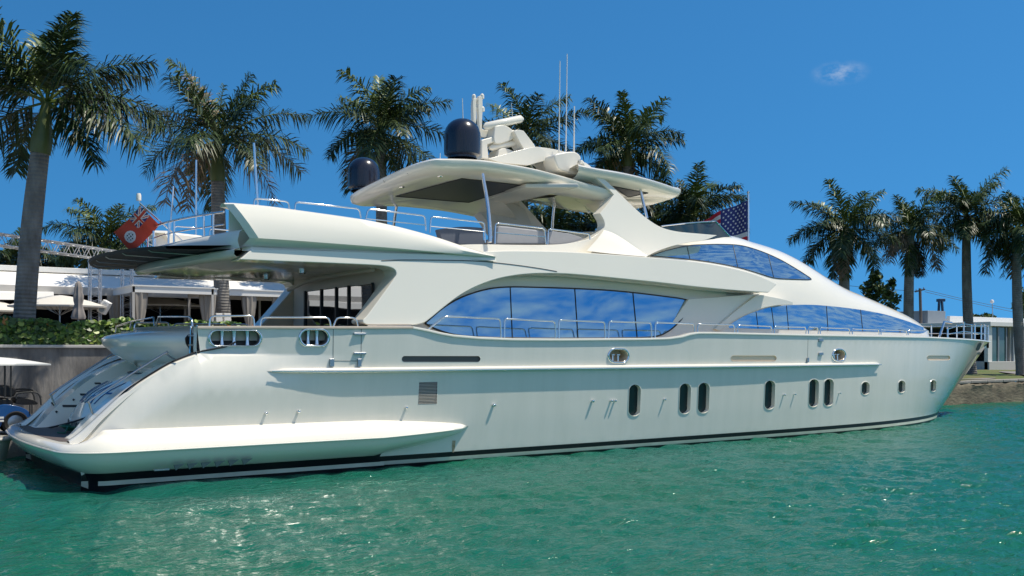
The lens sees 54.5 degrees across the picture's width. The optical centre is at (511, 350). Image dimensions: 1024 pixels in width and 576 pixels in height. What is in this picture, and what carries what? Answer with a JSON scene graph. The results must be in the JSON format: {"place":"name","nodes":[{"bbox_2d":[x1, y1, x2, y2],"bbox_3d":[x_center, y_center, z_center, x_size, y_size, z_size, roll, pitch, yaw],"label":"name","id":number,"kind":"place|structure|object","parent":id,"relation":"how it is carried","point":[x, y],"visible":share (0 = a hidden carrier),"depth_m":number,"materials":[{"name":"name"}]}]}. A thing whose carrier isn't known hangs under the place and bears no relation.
{"place":"outdoors","nodes":[
{"label":"outdoors","id":0,"kind":"place"},
{"bbox_2d":[0,430,25,458],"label":"dock","id":1,"kind":"object","parent":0,"point":[14,450],"depth_m":25.93,"materials":[{"name":"concrete"}]},
{"bbox_2d":[0,357,50,431],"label":"golf cart","id":2,"kind":"object","parent":1,"relation":"on","point":[11,413],"visible":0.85,"depth_m":26.70,"materials":[{"name":"blue"}]},
{"bbox_2d":[124,297,199,321],"bbox_3d":[-15.571,-1.258,44.000,3.696,2.296,3.696,0,0,33],"label":"patio umbrella","id":3,"kind":"object","parent":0,"point":[157,303],"visible":0.65,"depth_m":43.27,"materials":[{"name":"beige fabric"}]},
{"bbox_2d":[0,401,1023,575],"bbox_3d":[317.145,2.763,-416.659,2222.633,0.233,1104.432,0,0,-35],"label":"water","id":4,"kind":"structure","parent":0,"point":[942,494],"depth_m":16.79,"materials":[{"name":"teal liquid"}]},
{"bbox_2d":[0,435,11,459],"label":"boat","id":5,"kind":"object","parent":4,"relation":"on","point":[5,440],"visible":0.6,"depth_m":24.84,"materials":[{"name":"white plastic"}]},
{"bbox_2d":[5,54,990,491],"bbox_3d":[5.260,-2.799,33.480,39.622,12.698,8.054,0,0,-35],"label":"motor yacht","id":6,"kind":"object","parent":4,"relation":"on","point":[361,344],"visible":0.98,"depth_m":26.07,"materials":[{"name":"paint"}]},
{"bbox_2d":[57,424,76,433],"bbox_3d":[-9.967,1.761,22.659,0.752,0.150,1.030,0,0,29],"label":"garden hose","id":7,"kind":"object","parent":6,"relation":"on","point":[67,427],"visible":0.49,"depth_m":22.41,"materials":[{"name":"green"}]},
{"bbox_2d":[68,371,141,425],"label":"transom door","id":8,"kind":"structure","parent":6,"relation":"in","point":[82,409],"depth_m":22.79,"materials":[{"name":"blue"}]},
{"bbox_2d":[46,341,235,427],"bbox_3d":[-9.811,0.951,22.569,7.640,2.326,1.943,0,0,28],"label":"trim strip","id":9,"kind":"object","parent":6,"relation":"attached to","point":[140,380],"visible":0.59,"depth_m":21.16,"materials":[{"name":"black"}]},
{"bbox_2d":[114,193,181,248],"bbox_3d":[-8.859,-3.096,24.020,1.628,1.322,0.718,0,0,3],"label":"ensign flag","id":10,"kind":"object","parent":6,"relation":"attached to","point":[137,228],"visible":0.94,"depth_m":24.07,"materials":[{"name":"red fabric"}]},
{"bbox_2d":[435,227,484,244],"bbox_3d":[-1.467,-3.043,26.898,1.730,0.560,0.900,0,0,-35],"label":"sofa","id":11,"kind":"object","parent":6,"relation":"on","point":[462,237],"visible":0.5,"depth_m":26.45,"materials":[{"name":"grey fabric"}]},
{"bbox_2d":[484,226,582,244],"bbox_3d":[0.707,-3.119,28.171,3.652,0.536,1.000,0,0,-35],"label":"sofa","id":12,"kind":"object","parent":6,"relation":"on","point":[555,237],"visible":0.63,"depth_m":27.43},
{"bbox_2d":[425,286,686,337],"bbox_3d":[1.617,-1.036,27.401,9.301,1.430,0.230,0,0,-35],"label":"salon window","id":13,"kind":"structure","parent":6,"relation":"in","point":[555,304],"depth_m":27.14,"materials":[{"name":"blue glass"}]},
{"bbox_2d":[650,244,811,279],"bbox_3d":[7.223,-2.931,32.087,7.668,1.080,0.495,0,0,-35],"label":"wheelhouse window","id":14,"kind":"structure","parent":6,"relation":"in","point":[734,255],"depth_m":32.13,"materials":[{"name":"blue glass"}]},
{"bbox_2d":[729,305,926,332],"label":"forward window","id":15,"kind":"structure","parent":6,"relation":"in","point":[819,316],"depth_m":34.25,"materials":[{"name":"blue glass"}]},
{"bbox_2d":[944,381,1023,404],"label":"seawall","id":16,"kind":"object","parent":4,"relation":"in","point":[974,393],"visible":0.17,"depth_m":52.48,"materials":[{"name":"stone"}]},
{"bbox_2d":[959,378,1023,383],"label":"seawall kerb","id":17,"kind":"structure","parent":16,"relation":"on","point":[990,381],"depth_m":52.93,"materials":[{"name":"grey concrete"}]},
{"bbox_2d":[0,0,1023,318],"label":"sky","id":18,"kind":"structure","parent":0,"point":[777,99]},
{"bbox_2d":[961,370,1023,380],"bbox_3d":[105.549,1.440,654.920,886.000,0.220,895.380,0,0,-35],"label":"lawn","id":19,"kind":"structure","parent":0,"point":[995,374],"depth_m":58.23,"materials":[{"name":"green plant"}]},
{"bbox_2d":[303,66,453,223],"bbox_3d":[-6.075,-5.977,47.018,6.517,15.302,7.201,0,0,28],"label":"palm tree","id":20,"kind":"object","parent":19,"relation":"on","point":[388,113],"visible":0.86,"depth_m":46.50,"materials":[{"name":"green plant"}]},
{"bbox_2d":[476,80,589,206],"bbox_3d":[0.665,-6.044,51.962,6.503,15.415,6.695,0,0,-35],"label":"palm tree","id":21,"kind":"object","parent":19,"relation":"on","point":[538,125],"visible":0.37,"depth_m":51.35,"materials":[{"name":"green plant"}]},
{"bbox_2d":[522,201,595,232],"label":"palm tree","id":22,"kind":"object","parent":19,"relation":"on","point":[544,219],"visible":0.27,"depth_m":49.51,"materials":[{"name":"green plant"}]},
{"bbox_2d":[546,211,596,231],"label":"palm tree","id":23,"kind":"object","parent":19,"relation":"on","point":[592,226],"visible":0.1,"depth_m":51.81,"materials":[{"name":"green plant"}]},
{"bbox_2d":[571,89,686,210],"bbox_3d":[5.476,-5.421,48.789,6.140,14.182,5.901,0,0,-35],"label":"palm tree","id":24,"kind":"object","parent":19,"relation":"on","point":[621,139],"visible":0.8,"depth_m":48.15,"materials":[{"name":"green plant"}]},
{"bbox_2d":[636,193,688,226],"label":"palm tree","id":25,"kind":"object","parent":19,"relation":"on","point":[653,209],"visible":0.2,"depth_m":54.23,"materials":[{"name":"green plant"}]},
{"bbox_2d":[649,161,750,234],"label":"palm tree","id":26,"kind":"object","parent":19,"relation":"on","point":[696,203],"visible":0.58,"depth_m":53.31,"materials":[{"name":"green plant"}]},
{"bbox_2d":[704,191,749,240],"bbox_3d":[10.419,-3.144,48.628,2.512,9.188,0.353,0,0,37],"label":"shore flag","id":27,"kind":"object","parent":19,"relation":"on","point":[731,221],"visible":0.47,"depth_m":48.38,"materials":[{"name":"multicoloured fabric"}]},
{"bbox_2d":[785,178,902,290],"bbox_3d":[18.697,-3.960,55.808,5.996,11.257,6.410,0,0,-35],"label":"palm tree","id":28,"kind":"object","parent":19,"relation":"on","point":[844,226],"visible":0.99,"depth_m":55.38,"materials":[{"name":"green plant"}]},
{"bbox_2d":[859,270,889,304],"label":"leafy tree","id":29,"kind":"object","parent":19,"relation":"on","point":[874,283],"visible":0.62,"depth_m":65.80,"materials":[{"name":"green plant"}]},
{"bbox_2d":[881,277,902,310],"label":"leafy tree","id":30,"kind":"object","parent":19,"relation":"on","point":[890,294],"visible":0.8,"depth_m":63.83,"materials":[{"name":"green plant"}]},
{"bbox_2d":[860,191,961,318],"bbox_3d":[24.058,-3.905,60.104,5.946,11.132,5.649,0,0,32],"label":"palm tree","id":31,"kind":"object","parent":19,"relation":"on","point":[913,257],"visible":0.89,"depth_m":59.65,"materials":[{"name":"green plant"}]},
{"bbox_2d":[915,287,924,322],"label":"utility pole","id":32,"kind":"object","parent":19,"relation":"on","point":[920,290],"visible":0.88,"depth_m":79.91,"materials":[{"name":"brown wood"}]},
{"bbox_2d":[838,284,1023,311],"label":"power cable","id":33,"kind":"object","parent":32,"relation":"attached to","point":[960,300],"visible":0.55,"depth_m":85.34,"materials":[{"name":"grey plastic"}]},
{"bbox_2d":[936,299,944,310],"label":"lattice tower","id":34,"kind":"structure","parent":19,"relation":"on","point":[942,304],"depth_m":119.95,"materials":[{"name":"grey metal"}]},
{"bbox_2d":[927,319,983,360],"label":"building","id":35,"kind":"structure","parent":19,"relation":"on","point":[981,355],"depth_m":85.65,"materials":[{"name":"black"}]},
{"bbox_2d":[900,311,1023,369],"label":"house","id":36,"kind":"structure","parent":19,"relation":"on","point":[999,353],"depth_m":76.30,"materials":[{"name":"white concrete"}]},
{"bbox_2d":[1007,328,1007,360],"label":"doorway","id":37,"kind":"structure","parent":36,"relation":"in","point":[1007,328],"depth_m":78.57,"materials":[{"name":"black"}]},
{"bbox_2d":[914,167,1019,373],"bbox_3d":[28.170,-4.888,62.182,6.613,13.128,6.295,0,0,27],"label":"palm tree","id":38,"kind":"object","parent":19,"relation":"on","point":[962,203],"visible":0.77,"depth_m":61.60,"materials":[{"name":"green plant"}]},
{"bbox_2d":[973,312,996,317],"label":"clipped bush","id":39,"kind":"object","parent":19,"relation":"on","point":[986,314],"visible":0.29,"depth_m":96.35,"materials":[{"name":"green plant"}]},
{"bbox_2d":[957,190,1023,375],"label":"palm tree","id":40,"kind":"object","parent":19,"relation":"on","point":[1015,249],"visible":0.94,"depth_m":59.76,"materials":[{"name":"green plant"}]},
{"bbox_2d":[1011,287,1023,318],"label":"leafy tree","id":41,"kind":"object","parent":19,"relation":"on","point":[1023,301],"visible":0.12,"depth_m":92.04,"materials":[{"name":"green plant"}]},
{"bbox_2d":[999,371,1015,373],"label":"path","id":42,"kind":"structure","parent":0,"point":[1013,372],"depth_m":68.44,"materials":[{"name":"beige concrete"}]},
{"bbox_3d":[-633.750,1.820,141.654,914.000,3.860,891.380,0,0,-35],"label":"terrace","id":43,"kind":"structure","parent":0,"visible":0},
{"bbox_2d":[0,301,13,314],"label":"patio umbrella","id":44,"kind":"object","parent":43,"relation":"on","point":[4,309],"visible":0.49,"depth_m":37.04,"materials":[{"name":"beige fabric"}]},
{"bbox_2d":[0,227,55,266],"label":"palm tree","id":45,"kind":"object","parent":43,"relation":"on","point":[8,255],"visible":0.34,"depth_m":57.39,"materials":[{"name":"green plant"}]},
{"bbox_2d":[7,295,106,322],"bbox_3d":[-16.596,-1.083,36.500,3.234,1.945,3.234,0,0,-12],"label":"patio umbrella","id":46,"kind":"object","parent":43,"relation":"on","point":[60,303],"visible":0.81,"depth_m":35.87,"materials":[{"name":"beige fabric"}]},
{"bbox_2d":[0,345,114,414],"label":"concrete wall","id":47,"kind":"structure","parent":43,"relation":"on","point":[68,362],"depth_m":30.24,"materials":[{"name":"grey concrete"}]},
{"bbox_2d":[39,234,87,267],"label":"palm tree","id":48,"kind":"object","parent":43,"relation":"on","point":[51,264],"visible":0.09,"depth_m":59.25,"materials":[{"name":"green plant"}]},
{"bbox_2d":[71,281,85,320],"bbox_3d":[-14.594,-1.232,33.507,0.463,2.243,0.475,0,0,-35],"label":"folded umbrella","id":49,"kind":"object","parent":43,"relation":"on","point":[78,313],"visible":0.99,"depth_m":33.39,"materials":[{"name":"grey fabric"}]},
{"bbox_2d":[0,6,180,340],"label":"palm tree","id":50,"kind":"object","parent":43,"relation":"on","point":[47,70],"visible":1,"depth_m":30.72,"materials":[{"name":"green plant"}]},
{"bbox_2d":[88,259,101,337],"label":"truss tower","id":51,"kind":"structure","parent":43,"relation":"on","point":[90,283],"depth_m":37.44,"materials":[{"name":"silver metal"}]},
{"bbox_2d":[0,232,115,258],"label":"truss beam","id":52,"kind":"structure","parent":51,"relation":"on","point":[54,252],"depth_m":35.77,"materials":[{"name":"silver metal"}]},
{"bbox_2d":[97,300,113,314],"bbox_3d":[-15.196,-1.627,37.263,0.568,0.559,0.884,0,0,-14],"label":"loudspeaker","id":53,"kind":"object","parent":51,"relation":"attached to","point":[107,304],"visible":0.81,"depth_m":36.87,"materials":[{"name":"silver metal"}]},
{"bbox_2d":[42,197,156,270],"bbox_3d":[-23.815,-4.397,58.078,7.358,8.716,6.395,0,0,-35],"label":"palm tree","id":54,"kind":"object","parent":43,"relation":"on","point":[93,233],"visible":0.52,"depth_m":57.08,"materials":[{"name":"green plant"}]},
{"bbox_2d":[0,315,252,344],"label":"hedge","id":55,"kind":"object","parent":43,"relation":"on","point":[44,331],"visible":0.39,"depth_m":30.97,"materials":[{"name":"green plant"}]},
{"bbox_2d":[120,269,133,325],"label":"truss tower","id":56,"kind":"structure","parent":43,"relation":"on","point":[121,284],"depth_m":39.01,"materials":[{"name":"silver metal"}]},
{"bbox_2d":[0,265,284,337],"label":"pavilion","id":57,"kind":"structure","parent":43,"relation":"on","point":[52,281],"depth_m":43.24,"materials":[{"name":"fabric"}]},
{"bbox_2d":[107,285,215,322],"bbox_3d":[-13.932,-1.302,39.569,3.585,2.385,3.160,0,0,-35],"label":"cabana","id":58,"kind":"object","parent":43,"relation":"on","point":[139,298],"visible":0.56,"depth_m":38.70,"materials":[{"name":"fabric"}]},
{"bbox_2d":[120,57,311,320],"bbox_3d":[-12.514,-6.112,42.305,7.696,12.186,7.743,0,0,38],"label":"palm tree","id":59,"kind":"object","parent":43,"relation":"on","point":[215,162],"visible":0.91,"depth_m":41.71,"materials":[{"name":"green plant"}]},
{"bbox_2d":[215,313,230,321],"bbox_3d":[-11.787,-0.815,40.525,0.610,1.430,0.200,0,0,-35],"label":"switch box","id":60,"kind":"object","parent":43,"relation":"on","point":[218,319],"visible":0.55,"depth_m":40.42,"materials":[{"name":"silver metal"}]},
{"bbox_2d":[184,288,282,325],"bbox_3d":[-12.152,-1.367,43.731,3.658,2.515,3.160,0,0,-35],"label":"cabana","id":61,"kind":"object","parent":43,"relation":"on","point":[249,299],"visible":0.19,"depth_m":42.60,"materials":[{"name":"fabric"}]}
]}

